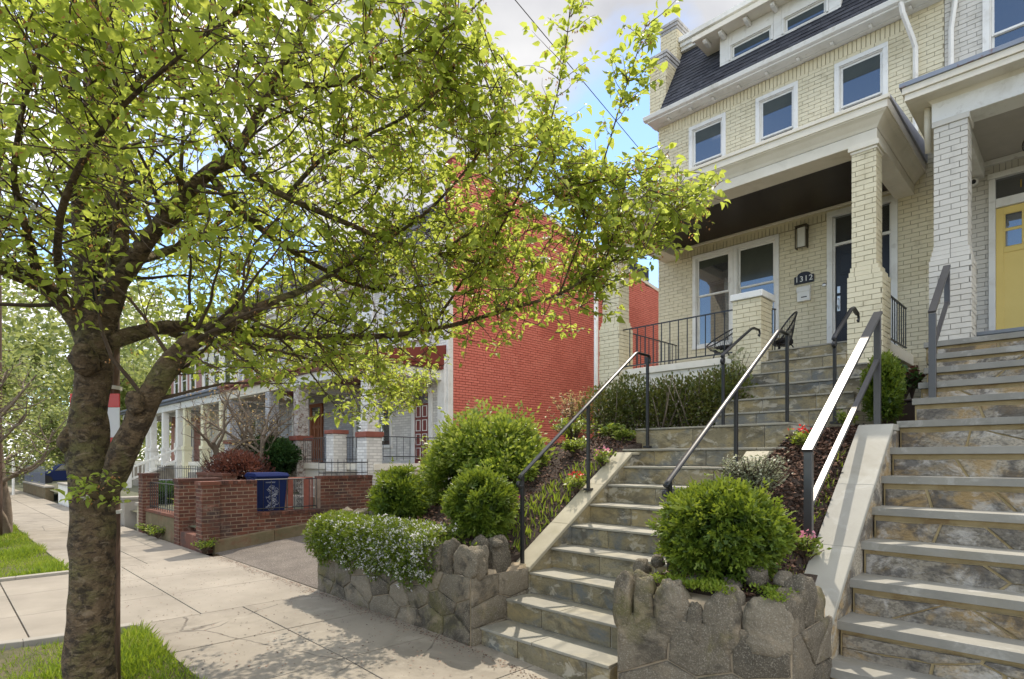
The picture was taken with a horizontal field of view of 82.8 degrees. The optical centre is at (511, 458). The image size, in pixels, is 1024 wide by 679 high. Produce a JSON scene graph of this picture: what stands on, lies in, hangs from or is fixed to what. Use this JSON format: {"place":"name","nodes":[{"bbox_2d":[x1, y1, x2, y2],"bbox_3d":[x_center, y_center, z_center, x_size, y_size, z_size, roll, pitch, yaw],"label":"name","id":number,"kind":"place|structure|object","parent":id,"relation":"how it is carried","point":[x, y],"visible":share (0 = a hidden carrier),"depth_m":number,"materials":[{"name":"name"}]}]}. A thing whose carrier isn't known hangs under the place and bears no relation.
{"place":"outdoors","nodes":[
{"label":"outdoors","id":0,"kind":"place"},
{"bbox_2d":[0,522,68,577],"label":"grass verge","id":1,"kind":"object","parent":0,"point":[37,555],"depth_m":9.20,"materials":[{"name":"green plant"}]},
{"bbox_2d":[0,0,2,535],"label":"utility pole","id":2,"kind":"object","parent":1,"relation":"on","point":[1,510],"visible":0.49,"depth_m":12.03,"materials":[{"name":"brown wood"}]},
{"bbox_2d":[2,332,52,410],"bbox_3d":[-24.365,-2.079,25.078,7.217,7.593,6.729,0,0,45],"label":"street tree","id":3,"kind":"object","parent":1,"relation":"on","point":[8,362],"visible":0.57,"depth_m":25.07,"materials":[{"name":"green plant"}]},
{"bbox_2d":[0,327,68,534],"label":"street tree","id":4,"kind":"object","parent":1,"relation":"on","point":[7,507],"visible":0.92,"depth_m":12.58,"materials":[{"name":"green plant"}]},
{"bbox_2d":[0,619,206,678],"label":"grass verge","id":5,"kind":"object","parent":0,"point":[6,655],"depth_m":4.84,"materials":[{"name":"green plant"}]},
{"bbox_2d":[83,2,121,678],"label":"utility pole","id":6,"kind":"object","parent":5,"relation":"on","point":[116,388],"visible":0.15,"depth_m":4.36,"materials":[{"name":"brown wood"}]},
{"bbox_2d":[70,394,119,442],"bbox_3d":[-3.069,-0.278,4.275,0.366,0.401,0.007,0,0,0],"label":"hazard board","id":7,"kind":"object","parent":6,"relation":"attached to","point":[114,409],"visible":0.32,"depth_m":4.27,"materials":[{"name":"white metal"}]},
{"bbox_2d":[0,0,730,678],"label":"cherry tree","id":8,"kind":"object","parent":5,"relation":"on","point":[98,468],"visible":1,"depth_m":3.74,"materials":[{"name":"green plant"}]},
{"bbox_2d":[5,462,317,589],"bbox_3d":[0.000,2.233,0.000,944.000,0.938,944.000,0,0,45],"label":"ground","id":9,"kind":"structure","parent":0,"point":[18,486],"depth_m":38.20,"materials":[{"name":"grey concrete"}]},
{"bbox_2d":[22,481,54,500],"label":"retaining wall","id":10,"kind":"structure","parent":9,"relation":"on","point":[40,490],"depth_m":25.80,"materials":[{"name":"stone"}]},
{"bbox_2d":[25,465,44,484],"bbox_3d":[-23.168,0.768,28.149,7.684,0.848,0.021,0,0,45],"label":"iron fence","id":11,"kind":"object","parent":10,"relation":"on","point":[35,473],"visible":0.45,"depth_m":27.47,"materials":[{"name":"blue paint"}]},
{"bbox_2d":[22,400,69,467],"bbox_3d":[-24.085,-0.676,31.396,4.501,4.772,3.902,0,0,45],"label":"street tree","id":12,"kind":"object","parent":9,"relation":"on","point":[51,416],"visible":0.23,"depth_m":30.35,"materials":[{"name":"green plant"}]},
{"bbox_2d":[27,464,66,483],"bbox_3d":[-29.134,1.009,38.456,1.817,1.362,4.538,0,0,45],"label":"parked car","id":13,"kind":"object","parent":9,"relation":"on","point":[57,472],"visible":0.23,"depth_m":37.22,"materials":[{"name":"blue metal"}]},
{"bbox_2d":[57,482,68,506],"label":"white wall","id":14,"kind":"structure","parent":9,"relation":"on","point":[62,486],"depth_m":21.30,"materials":[{"name":"paint"}]},
{"bbox_2d":[0,570,132,650],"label":"crossing kerb","id":15,"kind":"structure","parent":9,"relation":"on","point":[23,642],"depth_m":5.35,"materials":[{"name":"concrete"}]},
{"bbox_2d":[62,344,170,425],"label":"street tree","id":16,"kind":"object","parent":9,"relation":"on","point":[140,373],"visible":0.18,"depth_m":43.13,"materials":[{"name":"green plant"}]},
{"bbox_2d":[2,180,252,482],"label":"distant trees","id":17,"kind":"object","parent":9,"relation":"on","point":[21,321],"visible":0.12,"depth_m":54.37,"materials":[{"name":"green plant"}]},
{"bbox_2d":[120,496,138,528],"bbox_3d":[-9.645,1.435,14.889,0.543,0.936,0.661,0,0,45],"label":"stone post","id":18,"kind":"object","parent":9,"relation":"on","point":[128,518],"visible":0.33,"depth_m":14.62,"materials":[{"name":"white stone"}]},
{"bbox_2d":[137,472,237,555],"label":"brick wall","id":19,"kind":"structure","parent":9,"relation":"on","point":[178,521],"depth_m":11.62,"materials":[{"name":"red brick"}]},
{"bbox_2d":[150,482,173,512],"bbox_3d":[-7.357,0.833,12.320,2.351,0.624,0.021,0,0,45],"label":"iron fence","id":20,"kind":"object","parent":19,"relation":"on","point":[160,507],"visible":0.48,"depth_m":12.67,"materials":[{"name":"black metal"}]},
{"bbox_2d":[194,475,443,556],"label":"brick wall","id":21,"kind":"structure","parent":9,"relation":"on","point":[229,516],"depth_m":10.78,"materials":[{"name":"red brick"}]},
{"bbox_2d":[255,478,316,511],"bbox_3d":[-4.428,0.715,11.429,0.021,0.648,1.241,0,0,45],"label":"iron fence","id":22,"kind":"object","parent":21,"relation":"on","point":[279,507],"visible":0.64,"depth_m":11.41,"materials":[{"name":"black metal"}]},
{"bbox_2d":[285,477,312,509],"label":"iron gate","id":23,"kind":"structure","parent":21,"relation":"on","point":[290,492],"depth_m":11.78,"materials":[{"name":"metal"}]},
{"bbox_2d":[317,507,528,646],"bbox_3d":[-0.157,1.159,7.627,3.092,1.222,3.671,0,0,45],"label":"stone planter","id":24,"kind":"object","parent":9,"relation":"on","point":[465,594],"visible":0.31,"depth_m":5.64,"materials":[{"name":"stone"}]},
{"bbox_2d":[300,509,466,591],"bbox_3d":[-1.548,1.002,6.678,2.682,0.753,0.767,0,0,45],"label":"trailing candytuft","id":25,"kind":"object","parent":24,"relation":"on","point":[389,534],"visible":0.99,"depth_m":6.26,"materials":[{"name":"green plant"}]},
{"bbox_2d":[480,341,869,678],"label":"stone steps","id":26,"kind":"structure","parent":9,"relation":"on","point":[584,549],"depth_m":6.26,"materials":[{"name":"grey stone"}]},
{"bbox_2d":[516,352,651,562],"bbox_3d":[0.940,-0.137,6.767,0.083,2.468,2.520,0,0,45],"label":"handrail","id":27,"kind":"object","parent":26,"relation":"on","point":[521,476],"visible":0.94,"depth_m":6.69,"materials":[{"name":"black metal"}]},
{"bbox_2d":[662,329,791,571],"bbox_3d":[2.210,-0.196,5.702,0.083,2.492,2.774,0,0,45],"label":"handrail","id":28,"kind":"object","parent":26,"relation":"on","point":[667,484],"visible":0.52,"depth_m":5.67,"materials":[{"name":"black metal"}]},
{"bbox_2d":[720,327,760,424],"bbox_3d":[3.169,-1.140,8.014,0.083,1.478,1.264,0,0,45],"label":"handrail","id":29,"kind":"object","parent":26,"relation":"on","point":[722,360],"visible":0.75,"depth_m":7.60,"materials":[{"name":"black metal"}]},
{"bbox_2d":[830,306,859,423],"bbox_3d":[4.033,-1.143,7.000,0.083,1.483,1.051,0,0,45],"label":"handrail","id":30,"kind":"object","parent":26,"relation":"on","point":[840,327],"visible":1,"depth_m":6.67,"materials":[{"name":"black metal"}]},
{"bbox_2d":[612,569,832,678],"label":"stone planter","id":31,"kind":"object","parent":9,"relation":"on","point":[668,628],"visible":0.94,"depth_m":3.89,"materials":[{"name":"stone"}]},
{"bbox_2d":[633,558,651,573],"bbox_3d":[1.044,0.863,4.665,0.144,0.130,0.187,0,0,45],"label":"boulder","id":32,"kind":"object","parent":31,"relation":"in","point":[643,564],"visible":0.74,"depth_m":4.61,"materials":[{"name":"stone"}]},
{"bbox_2d":[645,470,801,591],"bbox_3d":[1.569,0.536,4.349,1.087,0.911,1.004,0,0,45],"label":"round bush","id":33,"kind":"object","parent":31,"relation":"in","point":[719,528],"visible":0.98,"depth_m":4.08,"materials":[{"name":"green plant"}]},
{"bbox_2d":[648,569,798,603],"bbox_3d":[1.431,0.865,4.027,1.018,0.102,0.401,0,0,45],"label":"stonecrop","id":34,"kind":"object","parent":31,"relation":"in","point":[706,583],"visible":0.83,"depth_m":3.96,"materials":[{"name":"green plant"}]},
{"bbox_2d":[773,570,792,586],"bbox_3d":[1.841,0.818,3.936,0.129,0.120,0.154,0,0,45],"label":"boulder","id":35,"kind":"object","parent":31,"relation":"on","point":[780,577],"visible":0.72,"depth_m":3.90,"materials":[{"name":"stone"}]},
{"bbox_2d":[804,331,1023,678],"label":"stone steps","id":36,"kind":"structure","parent":9,"relation":"on","point":[918,568],"depth_m":4.67,"materials":[{"name":"stone"}]},
{"bbox_2d":[802,311,882,552],"bbox_3d":[3.251,-0.253,5.625,0.085,2.748,2.280,0,0,45],"label":"handrail","id":37,"kind":"object","parent":36,"relation":"attached to","point":[811,490],"visible":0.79,"depth_m":5.43,"materials":[{"name":"metal"}]},
{"bbox_2d":[928,264,950,397],"bbox_3d":[4.822,-1.460,6.547,0.071,1.656,0.943,0,0,45],"label":"handrail","id":38,"kind":"object","parent":36,"relation":"on","point":[934,329],"visible":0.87,"depth_m":6.25,"materials":[{"name":"metal"}]},
{"bbox_2d":[0,556,323,651],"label":"driveway crossing","id":39,"kind":"object","parent":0,"point":[32,607],"visible":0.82,"depth_m":7.19,"materials":[{"name":"concrete"}]},
{"bbox_2d":[45,480,314,527],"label":"front yards","id":40,"kind":"structure","parent":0,"point":[133,489],"depth_m":19.41,"materials":[{"name":"green plant"}]},
{"bbox_2d":[158,480,173,503],"bbox_3d":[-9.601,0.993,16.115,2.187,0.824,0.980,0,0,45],"label":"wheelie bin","id":41,"kind":"object","parent":40,"relation":"on","point":[165,491],"visible":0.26,"depth_m":15.52,"materials":[{"name":"green plastic"}]},
{"bbox_2d":[120,313,216,478],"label":"row house","id":42,"kind":"structure","parent":40,"relation":"on","point":[182,384],"depth_m":28.50,"materials":[{"name":"paint"}]},
{"bbox_2d":[133,297,251,485],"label":"row house","id":43,"kind":"structure","parent":40,"relation":"on","point":[167,408],"depth_m":24.71,"materials":[{"name":"paint"}]},
{"bbox_2d":[126,443,175,487],"bbox_3d":[-14.062,0.394,22.680,0.177,2.043,1.711,0,0,45],"label":"stair balustrade","id":44,"kind":"object","parent":43,"relation":"attached to","point":[129,481],"visible":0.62,"depth_m":22.61,"materials":[{"name":"white paint"}]},
{"bbox_2d":[172,362,279,458],"bbox_3d":[-7.215,-0.755,14.985,2.058,3.382,3.090,0,0,45],"label":"garden tree","id":45,"kind":"object","parent":40,"relation":"on","point":[212,445],"visible":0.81,"depth_m":14.79,"materials":[{"name":"brown plant"}]},
{"bbox_2d":[201,448,275,479],"bbox_3d":[-6.569,0.276,13.954,2.762,1.123,1.300,0,0,45],"label":"barberry bush","id":46,"kind":"object","parent":40,"relation":"on","point":[242,464],"visible":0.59,"depth_m":13.55,"materials":[{"name":"red plant"}]},
{"bbox_2d":[175,268,305,477],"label":"row house","id":47,"kind":"structure","parent":40,"relation":"on","point":[186,448],"depth_m":21.81,"materials":[{"name":"paint"}]},
{"bbox_2d":[214,387,299,469],"bbox_3d":[-6.521,-0.534,15.310,2.362,2.767,2.602,0,0,-21],"label":"garden tree","id":48,"kind":"object","parent":40,"relation":"on","point":[266,429],"visible":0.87,"depth_m":14.93,"materials":[{"name":"brown plant"}]},
{"bbox_2d":[245,472,288,510],"bbox_3d":[-4.871,0.684,11.524,0.655,0.826,0.657,0,0,45],"label":"wheelie bin","id":49,"kind":"object","parent":40,"relation":"on","point":[267,484],"visible":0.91,"depth_m":11.31,"materials":[{"name":"blue plastic"}]},
{"bbox_2d":[250,434,301,475],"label":"evergreen shrub","id":50,"kind":"object","parent":40,"relation":"on","point":[281,452],"visible":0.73,"depth_m":15.07,"materials":[{"name":"green plant"}]},
{"bbox_2d":[217,236,370,488],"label":"row house","id":51,"kind":"structure","parent":40,"relation":"on","point":[319,426],"depth_m":19.03,"materials":[{"name":"concrete"}]},
{"bbox_2d":[312,415,319,461],"bbox_3d":[-6.538,-0.662,19.418,0.609,1.555,0.050,0,0,45],"label":"door","id":52,"kind":"structure","parent":51,"relation":"in","point":[315,426],"depth_m":19.44,"materials":[{"name":"brown wood"}]},
{"bbox_2d":[274,151,658,505],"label":"row house","id":53,"kind":"structure","parent":40,"relation":"on","point":[534,367],"depth_m":15.92,"materials":[{"name":"red brick"}]},
{"bbox_2d":[303,437,325,461],"bbox_3d":[-5.051,-0.224,15.021,1.489,0.636,0.021,0,0,45],"label":"iron fence","id":54,"kind":"object","parent":53,"relation":"attached to","point":[318,459],"visible":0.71,"depth_m":15.02,"materials":[{"name":"black metal"}]},
{"bbox_2d":[353,402,360,450],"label":"window","id":55,"kind":"structure","parent":53,"relation":"in","point":[357,424],"depth_m":17.60,"materials":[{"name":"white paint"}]},
{"bbox_2d":[358,297,373,350],"bbox_3d":[-4.332,-3.929,17.202,0.873,1.581,0.068,0,0,45],"label":"window","id":56,"kind":"structure","parent":53,"relation":"in","point":[371,313],"depth_m":17.12,"materials":[{"name":"white paint"}]},
{"bbox_2d":[378,398,392,447],"bbox_3d":[-3.622,-1.009,16.493,0.755,1.404,0.068,0,0,45],"label":"window","id":57,"kind":"structure","parent":53,"relation":"in","point":[387,429],"depth_m":16.46,"materials":[{"name":"white paint"}]},
{"bbox_2d":[382,291,400,346],"bbox_3d":[-3.392,-3.929,16.264,0.932,1.581,0.068,0,0,45],"label":"window","id":58,"kind":"structure","parent":53,"relation":"in","point":[389,309],"depth_m":16.30,"materials":[{"name":"white paint"}]},
{"bbox_2d":[415,403,427,462],"bbox_3d":[-2.364,-0.662,15.248,0.609,1.555,0.050,0,0,45],"label":"door","id":59,"kind":"structure","parent":53,"relation":"in","point":[421,413],"depth_m":15.26,"materials":[{"name":"red paint"}]},
{"bbox_2d":[215,533,317,588],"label":"driveway","id":60,"kind":"structure","parent":0,"point":[291,559],"depth_m":9.44,"materials":[{"name":"grey concrete"}]},
{"bbox_2d":[8,487,564,678],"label":"sidewalk","id":61,"kind":"structure","parent":0,"point":[39,520],"depth_m":5.43,"materials":[{"name":"concrete"}]},
{"bbox_2d":[2,321,66,428],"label":"street tree","id":62,"kind":"object","parent":61,"relation":"on","point":[36,358],"visible":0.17,"depth_m":52.26,"materials":[{"name":"green plant"}]},
{"bbox_2d":[191,537,219,553],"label":"weed tuft","id":63,"kind":"object","parent":61,"relation":"on","point":[210,543],"visible":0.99,"depth_m":10.07,"materials":[{"name":"green plant"}]},
{"bbox_2d":[121,556,540,678],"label":"fallen bits","id":64,"kind":"object","parent":61,"relation":"on","point":[354,632],"visible":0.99,"depth_m":5.74,"materials":[{"name":"beige plant"}]},
{"bbox_2d":[1,0,743,461],"label":"sky","id":65,"kind":"structure","parent":0,"point":[507,15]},
{"bbox_2d":[397,435,641,561],"bbox_3d":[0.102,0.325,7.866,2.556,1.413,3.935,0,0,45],"label":"bark mulch","id":66,"kind":"object","parent":0,"point":[580,459],"visible":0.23,"depth_m":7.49,"materials":[{"name":"brown wood"}]},
{"bbox_2d":[365,456,435,519],"bbox_3d":[-1.436,0.415,7.456,0.900,0.885,0.894,0,0,-7],"label":"round bush","id":67,"kind":"object","parent":66,"relation":"on","point":[403,491],"visible":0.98,"depth_m":7.23,"materials":[{"name":"green plant"}]},
{"bbox_2d":[439,464,519,539],"bbox_3d":[-0.348,0.469,6.229,0.904,0.826,0.809,0,0,45],"label":"upright bush","id":68,"kind":"object","parent":66,"relation":"on","point":[476,500],"visible":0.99,"depth_m":6.04,"materials":[{"name":"green plant"}]},
{"bbox_2d":[417,396,558,505],"bbox_3d":[-0.326,-0.062,8.173,2.271,1.750,2.027,0,0,45],"label":"leafy shrub","id":69,"kind":"object","parent":66,"relation":"on","point":[503,442],"visible":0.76,"depth_m":7.76,"materials":[{"name":"green plant"}]},
{"bbox_2d":[502,459,601,551],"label":"spring shoots","id":70,"kind":"object","parent":66,"relation":"on","point":[528,530],"visible":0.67,"depth_m":6.73,"materials":[{"name":"green plant"}]},
{"bbox_2d":[556,434,585,455],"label":"leafy clump","id":71,"kind":"object","parent":66,"relation":"on","point":[572,447],"visible":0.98,"depth_m":7.80,"materials":[{"name":"green plant"}]},
{"bbox_2d":[546,386,599,433],"bbox_3d":[1.078,-0.765,10.362,0.989,0.949,0.955,0,0,45],"label":"spring shrub","id":72,"kind":"object","parent":66,"relation":"on","point":[572,407],"visible":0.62,"depth_m":10.27,"materials":[{"name":"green plant"}]},
{"bbox_2d":[545,412,603,440],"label":"spring shrub","id":73,"kind":"object","parent":66,"relation":"on","point":[570,432],"visible":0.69,"depth_m":9.22,"materials":[{"name":"green plant"}]},
{"bbox_2d":[563,471,585,493],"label":"flowering plant","id":74,"kind":"object","parent":66,"relation":"on","point":[577,484],"visible":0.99,"depth_m":6.79,"materials":[{"name":"green plant"}]},
{"bbox_2d":[593,445,616,465],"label":"flowering plant","id":75,"kind":"object","parent":66,"relation":"on","point":[601,459],"visible":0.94,"depth_m":7.10,"materials":[{"name":"green plant"}]},
{"bbox_2d":[597,421,624,439],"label":"leafy clump","id":76,"kind":"object","parent":66,"relation":"on","point":[606,430],"visible":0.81,"depth_m":8.46,"materials":[{"name":"green plant"}]},
{"bbox_2d":[611,428,635,443],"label":"leafy clump","id":77,"kind":"object","parent":66,"relation":"on","point":[623,435],"visible":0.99,"depth_m":7.78,"materials":[{"name":"green plant"}]},
{"bbox_2d":[576,360,758,439],"bbox_3d":[2.376,-0.845,9.190,3.242,1.251,1.120,0,0,45],"label":"azalea hedge","id":78,"kind":"object","parent":66,"relation":"on","point":[622,410],"visible":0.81,"depth_m":9.00,"materials":[{"name":"green plant"}]},
{"bbox_2d":[592,0,944,439],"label":"row house","id":79,"kind":"structure","parent":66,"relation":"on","point":[787,115],"depth_m":9.98,"materials":[{"name":"beige brick"}]},
{"bbox_2d":[633,333,676,367],"bbox_3d":[2.773,-1.987,11.424,0.026,0.741,1.817,0,0,45],"label":"iron balustrade","id":80,"kind":"object","parent":79,"relation":"on","point":[660,349],"visible":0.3,"depth_m":11.48,"materials":[{"name":"black metal"}]},
{"bbox_2d":[623,309,732,366],"bbox_3d":[2.719,-1.958,9.743,2.112,0.729,0.026,0,0,45],"label":"iron balustrade","id":81,"kind":"object","parent":79,"relation":"on","point":[678,320],"visible":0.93,"depth_m":9.68,"materials":[{"name":"black metal"}]},
{"bbox_2d":[689,112,725,168],"bbox_3d":[3.908,-5.982,11.609,0.779,1.535,0.119,0,0,45],"label":"window","id":82,"kind":"structure","parent":79,"relation":"in","point":[707,139],"depth_m":11.61,"materials":[{"name":"white paint"}]},
{"bbox_2d":[692,246,732,349],"bbox_3d":[3.989,-3.156,11.527,0.844,1.901,0.119,0,0,45],"label":"window","id":83,"kind":"structure","parent":79,"relation":"in","point":[712,272],"depth_m":11.57,"materials":[{"name":"white paint"}]},
{"bbox_2d":[706,328,733,358],"bbox_3d":[3.516,-1.906,9.697,0.497,0.603,0.637,0,0,-10],"label":"hoop chair","id":84,"kind":"object","parent":79,"relation":"on","point":[720,347],"visible":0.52,"depth_m":9.62,"materials":[{"name":"black metal"}]},
{"bbox_2d":[733,234,779,337],"bbox_3d":[4.592,-3.156,10.925,0.850,1.901,0.119,0,0,45],"label":"window","id":85,"kind":"structure","parent":79,"relation":"in","point":[756,262],"depth_m":10.90,"materials":[{"name":"white paint"}]},
{"bbox_2d":[755,80,798,143],"bbox_3d":[4.860,-5.982,10.658,0.755,1.535,0.119,0,0,45],"label":"window","id":86,"kind":"structure","parent":79,"relation":"in","point":[776,112],"depth_m":10.67,"materials":[{"name":"white paint"}]},
{"bbox_2d":[773,311,797,348],"bbox_3d":[4.282,-1.941,9.073,0.385,0.674,0.637,0,0,27],"label":"hoop chair","id":87,"kind":"object","parent":79,"relation":"on","point":[779,342],"visible":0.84,"depth_m":8.97,"materials":[{"name":"black metal"}]},
{"bbox_2d":[794,223,808,249],"bbox_3d":[5.128,-3.919,10.279,0.204,0.404,0.137,0,0,45],"label":"wall lantern","id":88,"kind":"object","parent":79,"relation":"attached to","point":[802,235],"depth_m":10.24,"materials":[{"name":"white glass"}]},
{"bbox_2d":[796,285,810,302],"bbox_3d":[5.163,-2.926,10.277,0.227,0.282,0.091,0,0,45],"label":"mailbox","id":89,"kind":"object","parent":79,"relation":"attached to","point":[803,293],"visible":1,"depth_m":10.24,"materials":[{"name":"white paint"}]},
{"bbox_2d":[794,271,813,284],"bbox_3d":[5.178,-3.212,10.300,0.330,0.206,0.032,0,0,45],"label":"house number plaque","id":90,"kind":"object","parent":79,"relation":"attached to","point":[804,277],"visible":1,"depth_m":10.29,"materials":[{"name":"black paint"}]},
{"bbox_2d":[834,41,888,112],"bbox_3d":[5.824,-5.982,9.695,0.791,1.535,0.119,0,0,45],"label":"window","id":91,"kind":"structure","parent":79,"relation":"in","point":[862,77],"depth_m":9.70,"materials":[{"name":"white paint"}]},
{"bbox_2d":[836,235,888,341],"bbox_3d":[5.831,-2.624,9.694,0.798,2.039,0.132,0,0,45],"label":"door","id":92,"kind":"structure","parent":79,"relation":"in","point":[844,252],"depth_m":9.90,"materials":[{"name":"black paint"}]},
{"bbox_2d":[890,295,906,348],"bbox_3d":[5.569,-2.005,8.480,0.026,0.682,1.605,0,0,45],"label":"iron balustrade","id":93,"kind":"object","parent":79,"relation":"on","point":[905,308],"visible":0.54,"depth_m":8.64,"materials":[{"name":"black metal"}]},
{"bbox_2d":[711,346,750,392],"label":"pale leaf shrub","id":94,"kind":"object","parent":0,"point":[730,357],"visible":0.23,"depth_m":8.39,"materials":[{"name":"green plant"}]},
{"bbox_2d":[655,423,867,601],"bbox_3d":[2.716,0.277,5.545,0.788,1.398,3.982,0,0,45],"label":"bark mulch","id":95,"kind":"object","parent":0,"point":[830,432],"visible":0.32,"depth_m":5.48,"materials":[{"name":"brown wood"}]},
{"bbox_2d":[714,451,789,493],"bbox_3d":[2.076,0.183,4.990,0.608,0.491,0.580,0,0,45],"label":"silver shrub","id":96,"kind":"object","parent":95,"relation":"on","point":[747,471],"visible":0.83,"depth_m":4.86,"materials":[{"name":"green plant"}]},
{"bbox_2d":[742,565,770,588],"bbox_3d":[1.683,0.819,4.020,0.165,0.165,0.192,0,0,45],"label":"boulder","id":97,"kind":"object","parent":95,"relation":"on","point":[759,577],"visible":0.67,"depth_m":3.96,"materials":[{"name":"stone"}]},
{"bbox_2d":[786,424,812,450],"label":"flowering plant","id":98,"kind":"object","parent":95,"relation":"on","point":[799,439],"visible":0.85,"depth_m":5.82,"materials":[{"name":"green plant"}]},
{"bbox_2d":[771,449,846,576],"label":"spring shoots","id":99,"kind":"object","parent":95,"relation":"on","point":[828,486],"visible":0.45,"depth_m":5.16,"materials":[{"name":"green plant"}]},
{"bbox_2d":[789,529,831,561],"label":"flowering plant","id":100,"kind":"object","parent":95,"relation":"on","point":[802,545],"visible":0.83,"depth_m":4.73,"materials":[{"name":"green plant"}]},
{"bbox_2d":[857,349,907,423],"bbox_3d":[4.178,-0.793,6.560,0.493,0.913,0.494,0,0,45],"label":"young conifer","id":101,"kind":"object","parent":95,"relation":"on","point":[893,387],"visible":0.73,"depth_m":6.45,"materials":[{"name":"green plant"}]},
{"bbox_2d":[888,398,915,423],"bbox_3d":[4.857,-0.575,7.224,0.472,0.301,0.342,0,0,45],"label":"planter pot","id":102,"kind":"object","parent":95,"relation":"on","point":[909,409],"visible":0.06,"depth_m":7.06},
{"bbox_2d":[902,365,922,398],"bbox_3d":[4.927,-0.925,7.208,0.462,0.441,0.428,0,0,-21],"label":"potted coleus","id":103,"kind":"object","parent":102,"relation":"in","point":[909,385],"visible":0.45,"depth_m":7.10,"materials":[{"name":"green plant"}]},
{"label":"garden soil","id":104,"kind":"structure","parent":0,"visible":0},
{"bbox_2d":[899,0,1023,340],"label":"row house","id":105,"kind":"structure","parent":104,"relation":"on","point":[965,105],"depth_m":7.29,"materials":[{"name":"white brick"}]},
{"bbox_2d":[982,0,1023,51],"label":"window","id":106,"kind":"structure","parent":105,"relation":"in","point":[1002,20],"depth_m":8.44,"materials":[{"name":"white paint"}]},
{"bbox_2d":[996,203,1023,329],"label":"door","id":107,"kind":"structure","parent":105,"relation":"in","point":[1009,219],"depth_m":8.38,"materials":[{"name":"yellow paint"}]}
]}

